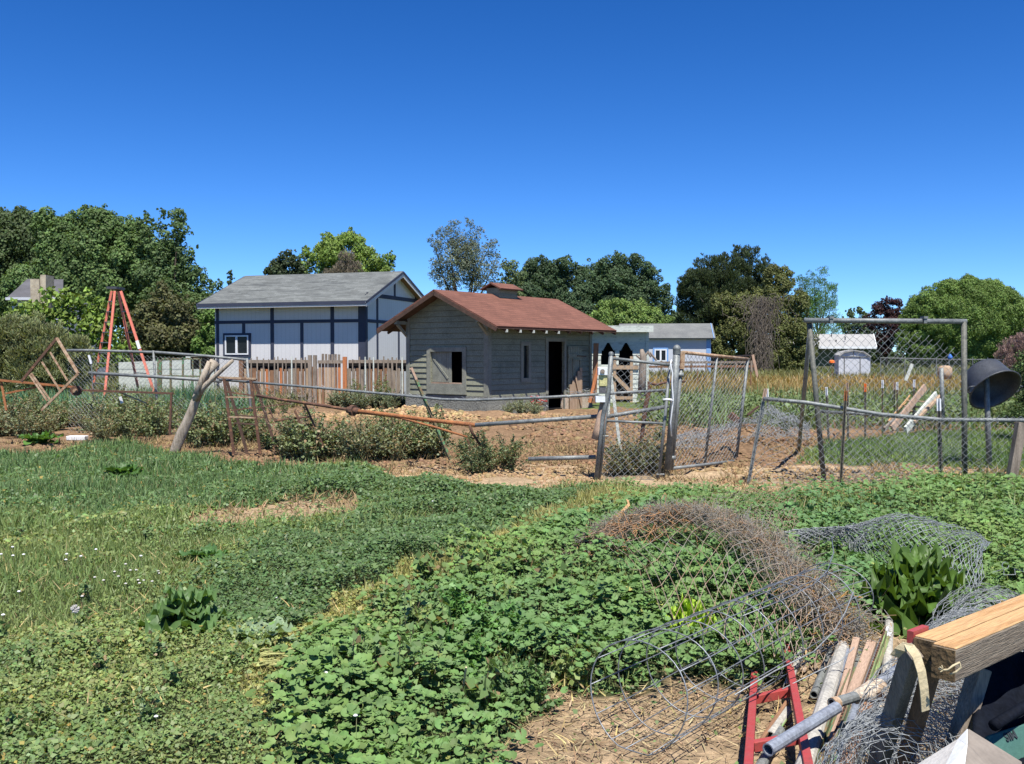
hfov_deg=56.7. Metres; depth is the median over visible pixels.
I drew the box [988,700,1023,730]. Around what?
pole
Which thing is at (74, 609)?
dandelion clock
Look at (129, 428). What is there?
bushy weed
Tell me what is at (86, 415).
bushy weed
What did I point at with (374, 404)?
mounded bush
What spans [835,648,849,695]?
pipe
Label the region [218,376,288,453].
steel rack
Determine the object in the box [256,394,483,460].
fence rail
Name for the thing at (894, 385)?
fence post
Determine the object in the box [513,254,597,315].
dark tree
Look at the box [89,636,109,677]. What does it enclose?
weed
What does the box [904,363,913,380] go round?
grey board
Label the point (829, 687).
pipe
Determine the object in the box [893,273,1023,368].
willow tree
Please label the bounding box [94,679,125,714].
weed
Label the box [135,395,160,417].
bushy weed
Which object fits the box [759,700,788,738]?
stick
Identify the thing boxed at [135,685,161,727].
weed
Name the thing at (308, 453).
bushy weed
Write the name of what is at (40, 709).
weed
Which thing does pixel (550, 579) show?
weed
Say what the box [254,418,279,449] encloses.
bushy weed
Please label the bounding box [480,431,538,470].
weed
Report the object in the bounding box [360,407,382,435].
bushy weed
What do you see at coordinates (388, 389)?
tall weed
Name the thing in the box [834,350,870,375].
barn shed
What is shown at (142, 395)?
bushy weed
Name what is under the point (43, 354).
bed frame
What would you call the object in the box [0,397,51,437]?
bushy weed
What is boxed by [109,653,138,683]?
weed
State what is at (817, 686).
pipe
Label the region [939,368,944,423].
pipe post
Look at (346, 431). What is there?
bushy weed
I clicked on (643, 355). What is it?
grey stump post
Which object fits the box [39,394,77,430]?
bushy weed
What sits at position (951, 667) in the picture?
twine
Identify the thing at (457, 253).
sparse tree
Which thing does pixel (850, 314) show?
broadleaf tree
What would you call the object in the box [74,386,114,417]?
bushy weed
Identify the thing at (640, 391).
steel pole
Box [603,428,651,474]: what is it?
bushy weed
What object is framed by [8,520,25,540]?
weed
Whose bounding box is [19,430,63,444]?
burdock plant
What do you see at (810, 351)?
arbour frame
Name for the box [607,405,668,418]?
steel pole
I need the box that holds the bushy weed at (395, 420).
[377,403,405,432]
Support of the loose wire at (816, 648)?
in the wire cage
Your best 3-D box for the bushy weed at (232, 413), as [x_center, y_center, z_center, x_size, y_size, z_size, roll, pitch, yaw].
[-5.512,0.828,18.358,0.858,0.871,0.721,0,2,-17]
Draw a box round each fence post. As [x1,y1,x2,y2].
[409,367,452,465]
[747,389,766,483]
[825,387,829,439]
[839,391,847,482]
[846,383,848,437]
[864,384,865,437]
[881,380,883,435]
[893,382,895,412]
[896,382,897,433]
[912,380,914,430]
[936,398,942,476]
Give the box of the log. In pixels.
[170,359,233,452]
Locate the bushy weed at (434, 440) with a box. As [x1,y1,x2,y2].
[406,403,450,458]
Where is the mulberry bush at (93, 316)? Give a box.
[0,286,141,370]
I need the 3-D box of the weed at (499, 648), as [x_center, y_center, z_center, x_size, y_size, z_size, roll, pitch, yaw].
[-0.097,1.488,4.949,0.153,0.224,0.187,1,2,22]
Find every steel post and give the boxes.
[815,719,832,763]
[822,704,851,763]
[824,667,855,729]
[865,626,891,681]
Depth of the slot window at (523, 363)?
28.19 m
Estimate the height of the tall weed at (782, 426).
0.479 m
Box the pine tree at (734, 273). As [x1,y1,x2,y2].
[672,244,770,369]
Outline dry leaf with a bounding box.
[615,499,629,517]
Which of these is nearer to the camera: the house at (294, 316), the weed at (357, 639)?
the weed at (357, 639)
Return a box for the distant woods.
[110,340,946,364]
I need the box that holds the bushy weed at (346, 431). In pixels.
[334,416,358,453]
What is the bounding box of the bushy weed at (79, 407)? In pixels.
[71,397,88,425]
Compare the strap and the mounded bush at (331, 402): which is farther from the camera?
the mounded bush at (331, 402)
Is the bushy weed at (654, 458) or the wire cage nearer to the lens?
the wire cage
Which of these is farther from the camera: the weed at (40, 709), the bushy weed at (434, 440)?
the bushy weed at (434, 440)
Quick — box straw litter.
[498,597,1011,763]
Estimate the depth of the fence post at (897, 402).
20.51 m
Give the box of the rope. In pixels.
[663,360,673,435]
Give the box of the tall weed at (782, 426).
[776,407,793,431]
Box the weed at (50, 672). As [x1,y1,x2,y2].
[40,664,57,686]
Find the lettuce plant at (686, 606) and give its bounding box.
[660,592,728,638]
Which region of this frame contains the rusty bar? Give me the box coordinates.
[639,380,684,443]
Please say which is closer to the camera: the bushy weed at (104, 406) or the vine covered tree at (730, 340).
the bushy weed at (104, 406)
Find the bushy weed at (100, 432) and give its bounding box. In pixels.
[72,403,125,441]
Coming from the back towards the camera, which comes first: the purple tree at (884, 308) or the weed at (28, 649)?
the purple tree at (884, 308)
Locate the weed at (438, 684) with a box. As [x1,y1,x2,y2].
[408,644,452,705]
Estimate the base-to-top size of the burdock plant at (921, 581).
0.511 m
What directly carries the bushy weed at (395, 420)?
on the ground at (674, 755)
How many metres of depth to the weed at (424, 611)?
5.60 m
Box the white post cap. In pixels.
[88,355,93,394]
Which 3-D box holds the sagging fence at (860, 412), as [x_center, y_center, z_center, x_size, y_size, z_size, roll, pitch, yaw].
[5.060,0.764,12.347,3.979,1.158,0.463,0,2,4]
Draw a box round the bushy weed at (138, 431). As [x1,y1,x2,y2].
[124,402,153,436]
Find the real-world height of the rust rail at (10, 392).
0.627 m
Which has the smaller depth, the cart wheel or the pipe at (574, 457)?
the pipe at (574, 457)
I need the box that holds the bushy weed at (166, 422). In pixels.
[143,395,186,434]
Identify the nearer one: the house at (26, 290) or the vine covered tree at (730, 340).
the house at (26, 290)
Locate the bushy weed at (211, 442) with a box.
[183,393,243,446]
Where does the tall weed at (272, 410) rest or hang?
on the ground at (674, 755)
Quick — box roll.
[816,582,1023,763]
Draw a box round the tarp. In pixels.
[972,652,1023,763]
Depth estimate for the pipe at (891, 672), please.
4.04 m
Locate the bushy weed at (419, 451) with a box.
[393,423,428,457]
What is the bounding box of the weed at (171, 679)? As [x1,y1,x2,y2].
[161,661,187,695]
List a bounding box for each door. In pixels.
[568,346,585,394]
[612,356,638,401]
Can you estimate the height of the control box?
0.343 m
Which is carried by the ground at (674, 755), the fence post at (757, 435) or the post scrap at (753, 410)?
the fence post at (757, 435)
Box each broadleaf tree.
[0,203,187,330]
[0,205,38,316]
[136,277,214,346]
[262,249,312,274]
[497,258,526,296]
[836,306,881,343]
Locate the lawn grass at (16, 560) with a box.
[0,426,1023,763]
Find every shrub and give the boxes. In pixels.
[0,309,98,396]
[118,279,214,361]
[190,309,214,359]
[587,297,675,325]
[996,350,1023,429]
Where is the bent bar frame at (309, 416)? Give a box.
[269,404,323,451]
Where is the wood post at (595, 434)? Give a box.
[591,396,605,439]
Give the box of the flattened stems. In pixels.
[247,648,306,669]
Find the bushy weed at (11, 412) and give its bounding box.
[0,380,49,436]
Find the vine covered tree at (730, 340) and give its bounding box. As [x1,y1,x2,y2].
[710,262,819,372]
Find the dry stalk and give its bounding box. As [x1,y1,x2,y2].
[462,667,466,691]
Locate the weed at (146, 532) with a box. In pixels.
[141,520,151,538]
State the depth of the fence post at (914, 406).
20.80 m
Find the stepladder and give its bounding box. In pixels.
[91,286,153,393]
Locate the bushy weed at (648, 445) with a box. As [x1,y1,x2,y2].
[621,425,665,470]
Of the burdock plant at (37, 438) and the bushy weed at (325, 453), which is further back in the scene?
the burdock plant at (37, 438)
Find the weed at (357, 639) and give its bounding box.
[338,630,369,700]
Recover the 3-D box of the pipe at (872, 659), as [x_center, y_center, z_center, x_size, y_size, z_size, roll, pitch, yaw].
[1.937,1.497,5.071,0.031,0.031,0.856,1,2,26]
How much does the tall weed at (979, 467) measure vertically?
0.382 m
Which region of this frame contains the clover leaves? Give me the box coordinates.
[0,441,1022,763]
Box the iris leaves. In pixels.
[0,376,266,420]
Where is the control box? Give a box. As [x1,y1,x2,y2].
[597,367,607,392]
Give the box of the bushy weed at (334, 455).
[323,422,345,458]
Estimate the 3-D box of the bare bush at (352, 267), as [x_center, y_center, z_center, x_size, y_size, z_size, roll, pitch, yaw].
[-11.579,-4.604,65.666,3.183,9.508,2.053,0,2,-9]
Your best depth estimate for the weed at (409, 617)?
5.69 m
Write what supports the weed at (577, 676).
on the ground at (674, 755)
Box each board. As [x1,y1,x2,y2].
[828,640,876,741]
[837,637,859,695]
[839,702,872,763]
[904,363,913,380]
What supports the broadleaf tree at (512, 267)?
on the ground at (674, 755)
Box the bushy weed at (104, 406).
[94,392,117,423]
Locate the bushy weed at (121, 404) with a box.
[106,396,131,435]
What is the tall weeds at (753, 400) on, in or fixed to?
on the ground at (674, 755)
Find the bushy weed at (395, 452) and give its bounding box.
[363,412,429,460]
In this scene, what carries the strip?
on the ground at (674, 755)
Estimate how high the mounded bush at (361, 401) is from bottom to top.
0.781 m
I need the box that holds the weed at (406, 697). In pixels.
[391,655,419,702]
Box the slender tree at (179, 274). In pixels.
[132,207,223,299]
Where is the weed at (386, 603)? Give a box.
[381,589,406,618]
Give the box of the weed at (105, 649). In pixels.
[94,638,112,657]
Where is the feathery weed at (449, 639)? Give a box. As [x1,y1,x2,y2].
[421,622,465,668]
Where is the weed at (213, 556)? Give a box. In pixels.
[209,554,223,577]
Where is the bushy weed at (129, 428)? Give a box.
[106,399,139,439]
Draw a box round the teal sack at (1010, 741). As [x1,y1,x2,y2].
[985,724,1023,759]
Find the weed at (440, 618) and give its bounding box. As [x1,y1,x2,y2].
[417,597,453,636]
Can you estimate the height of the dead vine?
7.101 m
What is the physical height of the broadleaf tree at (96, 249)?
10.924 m
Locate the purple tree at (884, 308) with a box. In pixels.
[863,295,903,365]
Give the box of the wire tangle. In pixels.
[567,388,598,399]
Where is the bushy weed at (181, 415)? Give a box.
[163,389,187,427]
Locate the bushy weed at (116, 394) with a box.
[107,382,144,406]
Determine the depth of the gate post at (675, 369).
12.98 m
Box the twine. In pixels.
[938,661,961,674]
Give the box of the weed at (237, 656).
[231,639,246,670]
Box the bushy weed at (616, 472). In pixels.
[602,442,634,476]
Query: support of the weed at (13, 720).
on the ground at (674, 755)
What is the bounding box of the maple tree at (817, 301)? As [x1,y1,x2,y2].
[795,266,843,333]
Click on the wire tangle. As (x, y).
(577, 392)
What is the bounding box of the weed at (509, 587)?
[483,577,516,611]
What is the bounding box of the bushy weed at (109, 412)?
[88,384,144,436]
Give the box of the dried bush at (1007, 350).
[993,328,1023,400]
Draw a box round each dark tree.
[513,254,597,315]
[583,250,679,323]
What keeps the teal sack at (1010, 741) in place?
on the tarp
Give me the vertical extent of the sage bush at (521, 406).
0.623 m
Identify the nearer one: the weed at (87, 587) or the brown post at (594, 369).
the weed at (87, 587)
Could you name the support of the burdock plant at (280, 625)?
on the ground at (674, 755)
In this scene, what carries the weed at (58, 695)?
on the ground at (674, 755)
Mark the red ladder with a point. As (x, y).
(752, 743)
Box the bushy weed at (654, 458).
[632,432,676,473]
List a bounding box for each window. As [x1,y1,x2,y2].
[223,333,250,356]
[425,347,466,394]
[520,342,530,381]
[653,348,667,361]
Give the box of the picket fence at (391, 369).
[239,354,405,403]
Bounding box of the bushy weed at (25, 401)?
[13,387,42,417]
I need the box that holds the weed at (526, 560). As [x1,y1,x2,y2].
[500,538,533,582]
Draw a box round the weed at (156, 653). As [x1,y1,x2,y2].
[147,627,167,666]
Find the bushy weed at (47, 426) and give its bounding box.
[20,397,72,435]
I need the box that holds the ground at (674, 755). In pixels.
[0,357,1023,763]
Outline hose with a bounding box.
[530,395,547,409]
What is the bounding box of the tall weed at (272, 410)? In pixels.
[266,393,276,413]
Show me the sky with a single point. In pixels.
(879, 144)
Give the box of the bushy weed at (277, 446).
[269,411,288,455]
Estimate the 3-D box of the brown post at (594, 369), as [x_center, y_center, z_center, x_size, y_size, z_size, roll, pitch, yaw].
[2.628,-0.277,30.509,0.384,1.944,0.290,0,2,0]
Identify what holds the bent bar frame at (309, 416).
on the ground at (674, 755)
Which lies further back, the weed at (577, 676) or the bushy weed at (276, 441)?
the bushy weed at (276, 441)
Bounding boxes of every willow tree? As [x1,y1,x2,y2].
[297,227,395,273]
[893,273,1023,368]
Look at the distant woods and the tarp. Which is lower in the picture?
the tarp
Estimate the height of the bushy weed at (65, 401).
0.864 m
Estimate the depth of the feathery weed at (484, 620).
5.49 m
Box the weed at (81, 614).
[73,605,92,626]
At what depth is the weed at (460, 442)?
14.54 m
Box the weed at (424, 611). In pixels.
[410,597,443,632]
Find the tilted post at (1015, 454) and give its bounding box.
[1006,422,1023,488]
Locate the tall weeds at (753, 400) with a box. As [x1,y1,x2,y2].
[632,378,1022,430]
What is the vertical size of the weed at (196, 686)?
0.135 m
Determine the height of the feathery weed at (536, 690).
0.324 m
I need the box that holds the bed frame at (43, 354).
[20,337,78,410]
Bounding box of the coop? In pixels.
[376,282,616,412]
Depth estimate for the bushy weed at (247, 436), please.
18.12 m
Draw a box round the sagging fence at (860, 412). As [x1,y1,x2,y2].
[749,397,1023,486]
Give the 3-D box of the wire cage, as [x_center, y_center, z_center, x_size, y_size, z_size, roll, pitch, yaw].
[1.226,1.322,4.864,0.496,0.464,2.188,1,2,41]
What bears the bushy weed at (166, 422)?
on the ground at (674, 755)
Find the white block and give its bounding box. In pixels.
[66,435,87,439]
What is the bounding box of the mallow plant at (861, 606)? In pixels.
[840,591,884,617]
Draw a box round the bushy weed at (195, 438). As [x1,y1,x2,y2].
[171,403,222,448]
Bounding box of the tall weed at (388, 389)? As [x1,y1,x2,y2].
[383,383,395,400]
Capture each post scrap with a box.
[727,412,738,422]
[747,406,758,415]
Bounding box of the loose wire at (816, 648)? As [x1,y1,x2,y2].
[734,537,853,694]
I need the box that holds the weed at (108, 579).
[100,573,114,587]
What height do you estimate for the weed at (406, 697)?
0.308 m
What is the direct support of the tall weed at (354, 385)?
on the ground at (674, 755)
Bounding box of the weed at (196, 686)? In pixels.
[183,671,204,693]
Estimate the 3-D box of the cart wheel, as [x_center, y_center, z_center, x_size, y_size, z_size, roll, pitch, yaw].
[-7.818,0.156,17.001,0.179,0.179,0.100,0,2,0]
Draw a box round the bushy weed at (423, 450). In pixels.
[407,416,457,458]
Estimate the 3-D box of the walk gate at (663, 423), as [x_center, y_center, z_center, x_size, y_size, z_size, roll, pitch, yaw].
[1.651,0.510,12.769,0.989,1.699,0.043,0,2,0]
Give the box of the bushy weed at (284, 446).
[278,414,313,459]
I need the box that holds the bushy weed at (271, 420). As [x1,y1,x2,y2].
[246,408,275,440]
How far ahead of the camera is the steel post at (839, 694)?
4.50 m
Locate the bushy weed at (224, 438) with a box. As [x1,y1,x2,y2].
[196,400,249,446]
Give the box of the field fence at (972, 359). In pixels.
[880,357,1006,377]
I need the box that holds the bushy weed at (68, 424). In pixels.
[64,403,78,426]
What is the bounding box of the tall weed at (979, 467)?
[972,456,984,474]
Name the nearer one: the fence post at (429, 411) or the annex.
the fence post at (429, 411)
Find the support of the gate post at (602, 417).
on the ground at (674, 755)
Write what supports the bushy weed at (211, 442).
on the ground at (674, 755)
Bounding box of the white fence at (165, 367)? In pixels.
[119,356,214,391]
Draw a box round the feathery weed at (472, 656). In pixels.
[450,631,497,683]
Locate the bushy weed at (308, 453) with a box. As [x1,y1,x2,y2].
[276,398,348,462]
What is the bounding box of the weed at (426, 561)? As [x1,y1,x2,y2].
[413,542,444,584]
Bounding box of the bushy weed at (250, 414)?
[242,402,263,441]
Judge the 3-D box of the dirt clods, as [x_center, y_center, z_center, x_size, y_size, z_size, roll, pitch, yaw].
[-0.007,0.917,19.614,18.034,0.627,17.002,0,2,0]
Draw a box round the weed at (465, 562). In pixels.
[454,544,483,584]
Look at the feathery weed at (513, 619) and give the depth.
5.41 m
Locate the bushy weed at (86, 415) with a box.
[66,395,106,430]
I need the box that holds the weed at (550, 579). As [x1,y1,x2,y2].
[534,556,568,603]
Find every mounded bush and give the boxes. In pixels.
[325,390,344,406]
[330,387,356,407]
[346,387,375,409]
[366,390,384,408]
[377,395,400,408]
[394,390,405,407]
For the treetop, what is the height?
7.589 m
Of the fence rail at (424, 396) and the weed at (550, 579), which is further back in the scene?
the fence rail at (424, 396)
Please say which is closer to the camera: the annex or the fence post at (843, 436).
the fence post at (843, 436)
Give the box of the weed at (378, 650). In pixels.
[352,621,384,691]
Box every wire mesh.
[552,493,894,673]
[772,512,991,591]
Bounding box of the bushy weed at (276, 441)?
[273,413,327,457]
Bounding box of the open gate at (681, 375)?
[671,351,748,469]
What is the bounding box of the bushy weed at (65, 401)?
[52,394,77,427]
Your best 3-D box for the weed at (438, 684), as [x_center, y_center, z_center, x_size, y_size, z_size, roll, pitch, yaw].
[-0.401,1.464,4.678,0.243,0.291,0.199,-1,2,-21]
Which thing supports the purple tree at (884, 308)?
on the ground at (674, 755)
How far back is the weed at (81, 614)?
5.87 m
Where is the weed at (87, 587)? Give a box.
[75,574,91,604]
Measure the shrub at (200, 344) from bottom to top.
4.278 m
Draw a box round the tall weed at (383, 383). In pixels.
[372,374,387,404]
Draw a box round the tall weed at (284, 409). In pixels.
[279,396,289,413]
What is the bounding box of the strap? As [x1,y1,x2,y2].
[890,642,929,711]
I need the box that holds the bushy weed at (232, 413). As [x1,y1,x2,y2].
[205,404,248,422]
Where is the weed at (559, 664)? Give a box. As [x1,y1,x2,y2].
[542,635,582,688]
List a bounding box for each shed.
[619,323,715,373]
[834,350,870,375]
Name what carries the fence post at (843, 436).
on the ground at (674, 755)
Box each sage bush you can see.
[502,400,518,412]
[510,394,532,413]
[524,399,545,413]
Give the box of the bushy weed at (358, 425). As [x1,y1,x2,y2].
[346,415,371,442]
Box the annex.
[592,326,652,402]
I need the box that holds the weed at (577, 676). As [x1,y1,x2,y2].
[563,636,600,688]
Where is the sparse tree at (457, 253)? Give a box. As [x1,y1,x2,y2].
[427,216,501,292]
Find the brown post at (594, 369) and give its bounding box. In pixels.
[588,343,598,402]
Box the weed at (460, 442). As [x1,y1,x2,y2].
[435,429,497,462]
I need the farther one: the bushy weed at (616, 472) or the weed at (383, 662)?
the bushy weed at (616, 472)
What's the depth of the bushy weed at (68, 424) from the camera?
22.47 m
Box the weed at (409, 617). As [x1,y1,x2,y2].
[398,580,428,637]
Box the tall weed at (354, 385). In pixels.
[349,378,366,395]
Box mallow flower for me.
[353,714,357,737]
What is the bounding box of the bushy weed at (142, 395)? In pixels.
[132,393,147,412]
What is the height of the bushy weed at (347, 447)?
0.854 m
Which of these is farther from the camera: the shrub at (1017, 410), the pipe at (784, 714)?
the shrub at (1017, 410)
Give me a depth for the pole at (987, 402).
14.19 m
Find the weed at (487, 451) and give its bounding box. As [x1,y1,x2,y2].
[451,429,526,471]
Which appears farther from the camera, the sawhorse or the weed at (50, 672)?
the weed at (50, 672)
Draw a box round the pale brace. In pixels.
[608,376,621,449]
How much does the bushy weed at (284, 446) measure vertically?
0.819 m
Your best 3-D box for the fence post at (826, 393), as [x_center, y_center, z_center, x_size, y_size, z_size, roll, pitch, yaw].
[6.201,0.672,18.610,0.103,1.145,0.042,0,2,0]
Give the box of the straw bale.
[937,365,952,378]
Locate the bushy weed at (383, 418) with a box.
[362,406,413,458]
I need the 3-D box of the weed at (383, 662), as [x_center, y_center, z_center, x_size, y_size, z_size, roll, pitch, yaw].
[-0.578,1.422,4.571,0.268,0.376,0.238,0,2,-13]
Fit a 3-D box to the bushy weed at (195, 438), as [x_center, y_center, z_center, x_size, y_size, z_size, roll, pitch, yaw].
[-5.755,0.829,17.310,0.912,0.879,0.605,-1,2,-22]
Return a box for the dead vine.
[701,293,821,371]
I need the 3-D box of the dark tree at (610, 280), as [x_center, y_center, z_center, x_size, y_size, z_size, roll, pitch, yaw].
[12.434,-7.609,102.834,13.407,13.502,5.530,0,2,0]
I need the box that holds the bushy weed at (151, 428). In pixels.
[127,394,178,440]
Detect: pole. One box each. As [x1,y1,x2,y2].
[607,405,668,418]
[610,389,665,394]
[984,378,991,468]
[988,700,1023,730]
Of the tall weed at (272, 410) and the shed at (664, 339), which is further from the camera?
the shed at (664, 339)
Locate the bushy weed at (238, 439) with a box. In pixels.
[234,414,253,444]
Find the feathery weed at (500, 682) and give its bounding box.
[473,658,529,713]
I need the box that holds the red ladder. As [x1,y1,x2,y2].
[744,643,812,763]
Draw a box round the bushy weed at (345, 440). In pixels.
[333,417,390,460]
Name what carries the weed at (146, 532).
on the ground at (674, 755)
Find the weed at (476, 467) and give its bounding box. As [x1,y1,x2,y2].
[449,445,507,473]
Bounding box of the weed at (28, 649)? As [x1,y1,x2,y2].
[11,639,34,669]
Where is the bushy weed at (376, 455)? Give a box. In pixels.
[361,423,391,460]
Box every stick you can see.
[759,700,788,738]
[799,652,821,672]
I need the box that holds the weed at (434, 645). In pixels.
[405,621,446,680]
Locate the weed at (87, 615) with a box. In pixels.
[78,614,90,633]
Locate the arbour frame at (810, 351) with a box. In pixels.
[797,316,967,483]
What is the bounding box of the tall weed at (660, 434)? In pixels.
[649,425,665,440]
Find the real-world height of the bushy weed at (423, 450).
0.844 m
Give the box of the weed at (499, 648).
[478,644,506,670]
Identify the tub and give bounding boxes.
[967,359,1022,408]
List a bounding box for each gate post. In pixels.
[594,351,613,479]
[664,345,680,469]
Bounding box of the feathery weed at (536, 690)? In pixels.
[502,655,565,715]
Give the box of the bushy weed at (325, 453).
[306,423,347,459]
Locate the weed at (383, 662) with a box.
[370,635,415,710]
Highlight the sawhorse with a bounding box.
[867,594,1023,763]
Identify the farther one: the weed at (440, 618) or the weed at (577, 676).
the weed at (440, 618)
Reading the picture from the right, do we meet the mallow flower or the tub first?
the tub
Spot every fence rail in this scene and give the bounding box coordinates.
[219,379,597,434]
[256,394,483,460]
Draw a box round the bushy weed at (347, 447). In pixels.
[322,414,385,460]
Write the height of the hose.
0.406 m
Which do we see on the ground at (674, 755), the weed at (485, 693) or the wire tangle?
the weed at (485, 693)
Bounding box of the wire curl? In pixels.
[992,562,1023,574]
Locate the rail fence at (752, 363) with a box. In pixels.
[649,354,757,377]
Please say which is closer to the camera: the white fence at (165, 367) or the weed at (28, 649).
the weed at (28, 649)
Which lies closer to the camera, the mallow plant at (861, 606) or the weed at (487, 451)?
the mallow plant at (861, 606)
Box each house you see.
[5,275,106,378]
[196,271,423,396]
[770,333,876,369]
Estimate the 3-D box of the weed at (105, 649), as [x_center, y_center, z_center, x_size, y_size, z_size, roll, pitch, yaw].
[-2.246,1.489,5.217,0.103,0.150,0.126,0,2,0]
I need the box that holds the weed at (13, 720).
[0,707,29,739]
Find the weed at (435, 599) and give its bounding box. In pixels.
[431,582,443,609]
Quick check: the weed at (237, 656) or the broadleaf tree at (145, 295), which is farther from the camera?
the broadleaf tree at (145, 295)
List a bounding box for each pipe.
[475,414,596,426]
[528,455,595,460]
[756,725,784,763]
[762,702,841,755]
[767,706,791,736]
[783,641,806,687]
[795,641,848,763]
[810,644,835,698]
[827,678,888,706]
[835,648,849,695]
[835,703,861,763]
[854,612,866,666]
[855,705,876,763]
[863,638,880,683]
[876,664,895,682]
[882,613,893,686]
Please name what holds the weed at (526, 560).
on the ground at (674, 755)
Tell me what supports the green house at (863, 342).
on the ground at (674, 755)
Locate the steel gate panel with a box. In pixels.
[157,358,201,391]
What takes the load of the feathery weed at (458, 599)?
on the ground at (674, 755)
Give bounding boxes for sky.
[0,0,1023,353]
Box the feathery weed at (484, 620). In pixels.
[459,603,505,655]
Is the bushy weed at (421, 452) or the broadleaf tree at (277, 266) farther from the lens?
the broadleaf tree at (277, 266)
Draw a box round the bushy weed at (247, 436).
[227,412,265,442]
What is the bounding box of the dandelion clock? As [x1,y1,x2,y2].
[70,604,79,622]
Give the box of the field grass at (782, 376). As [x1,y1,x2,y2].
[0,362,1022,408]
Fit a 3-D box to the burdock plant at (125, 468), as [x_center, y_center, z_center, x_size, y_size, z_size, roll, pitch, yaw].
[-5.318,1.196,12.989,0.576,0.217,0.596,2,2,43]
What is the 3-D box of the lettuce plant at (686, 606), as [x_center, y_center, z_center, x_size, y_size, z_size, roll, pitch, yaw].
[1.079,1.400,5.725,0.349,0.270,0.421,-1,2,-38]
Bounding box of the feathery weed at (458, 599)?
[432,580,487,635]
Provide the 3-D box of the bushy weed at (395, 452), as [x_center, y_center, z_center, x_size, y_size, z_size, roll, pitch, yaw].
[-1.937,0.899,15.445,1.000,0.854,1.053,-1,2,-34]
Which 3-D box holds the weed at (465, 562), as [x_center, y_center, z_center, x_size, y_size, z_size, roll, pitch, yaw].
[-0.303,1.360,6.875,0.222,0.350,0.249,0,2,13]
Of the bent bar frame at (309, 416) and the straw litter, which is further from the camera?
the bent bar frame at (309, 416)
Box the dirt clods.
[6,405,1022,498]
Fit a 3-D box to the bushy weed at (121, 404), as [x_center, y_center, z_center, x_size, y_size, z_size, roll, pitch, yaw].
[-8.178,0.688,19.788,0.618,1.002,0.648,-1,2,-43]
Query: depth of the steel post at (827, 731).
3.91 m
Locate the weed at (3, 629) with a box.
[0,620,12,638]
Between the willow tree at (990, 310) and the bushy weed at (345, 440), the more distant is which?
the willow tree at (990, 310)
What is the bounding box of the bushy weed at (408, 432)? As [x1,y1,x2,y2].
[389,412,421,458]
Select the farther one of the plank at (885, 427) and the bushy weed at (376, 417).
the plank at (885, 427)
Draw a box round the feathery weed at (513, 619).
[481,596,536,658]
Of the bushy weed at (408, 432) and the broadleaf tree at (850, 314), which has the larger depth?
the broadleaf tree at (850, 314)
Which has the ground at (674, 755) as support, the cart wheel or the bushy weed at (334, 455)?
the bushy weed at (334, 455)
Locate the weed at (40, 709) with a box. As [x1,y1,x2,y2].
[23,703,45,730]
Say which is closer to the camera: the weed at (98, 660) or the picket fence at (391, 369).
the weed at (98, 660)
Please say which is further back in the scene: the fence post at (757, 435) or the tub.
the tub
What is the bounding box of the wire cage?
[590,563,873,755]
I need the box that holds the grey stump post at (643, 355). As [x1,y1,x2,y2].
[636,349,656,398]
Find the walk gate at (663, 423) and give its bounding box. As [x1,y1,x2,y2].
[598,357,670,479]
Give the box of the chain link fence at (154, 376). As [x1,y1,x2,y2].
[66,349,251,433]
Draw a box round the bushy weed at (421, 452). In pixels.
[400,409,440,454]
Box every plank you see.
[883,418,894,430]
[888,395,909,420]
[890,384,926,430]
[904,391,936,432]
[913,395,939,423]
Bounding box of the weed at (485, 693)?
[453,657,505,732]
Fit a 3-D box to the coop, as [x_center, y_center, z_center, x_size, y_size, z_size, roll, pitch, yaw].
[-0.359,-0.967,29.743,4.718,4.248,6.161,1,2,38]
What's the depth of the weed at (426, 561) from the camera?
6.92 m
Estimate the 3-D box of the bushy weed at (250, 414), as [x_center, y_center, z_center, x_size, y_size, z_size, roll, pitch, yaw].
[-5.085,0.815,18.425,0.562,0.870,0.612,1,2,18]
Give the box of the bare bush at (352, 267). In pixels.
[322,248,365,272]
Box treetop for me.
[226,270,234,284]
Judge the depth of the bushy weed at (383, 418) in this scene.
15.84 m
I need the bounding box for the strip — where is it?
[782,710,792,725]
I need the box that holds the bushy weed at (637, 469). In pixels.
[608,430,658,475]
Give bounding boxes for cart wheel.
[70,386,81,395]
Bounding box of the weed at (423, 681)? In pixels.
[404,654,436,704]
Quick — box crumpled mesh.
[676,403,811,448]
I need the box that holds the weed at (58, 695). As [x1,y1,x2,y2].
[46,674,75,710]
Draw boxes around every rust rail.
[0,379,72,410]
[83,389,173,433]
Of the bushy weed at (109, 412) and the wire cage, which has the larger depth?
the bushy weed at (109, 412)
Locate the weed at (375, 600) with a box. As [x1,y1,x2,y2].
[367,577,389,618]
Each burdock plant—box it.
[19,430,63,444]
[102,461,151,475]
[129,583,235,639]
[176,543,231,562]
[226,615,296,645]
[850,538,997,635]
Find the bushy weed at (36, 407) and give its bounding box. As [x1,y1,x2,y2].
[9,389,47,433]
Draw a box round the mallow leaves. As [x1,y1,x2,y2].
[244,462,1023,763]

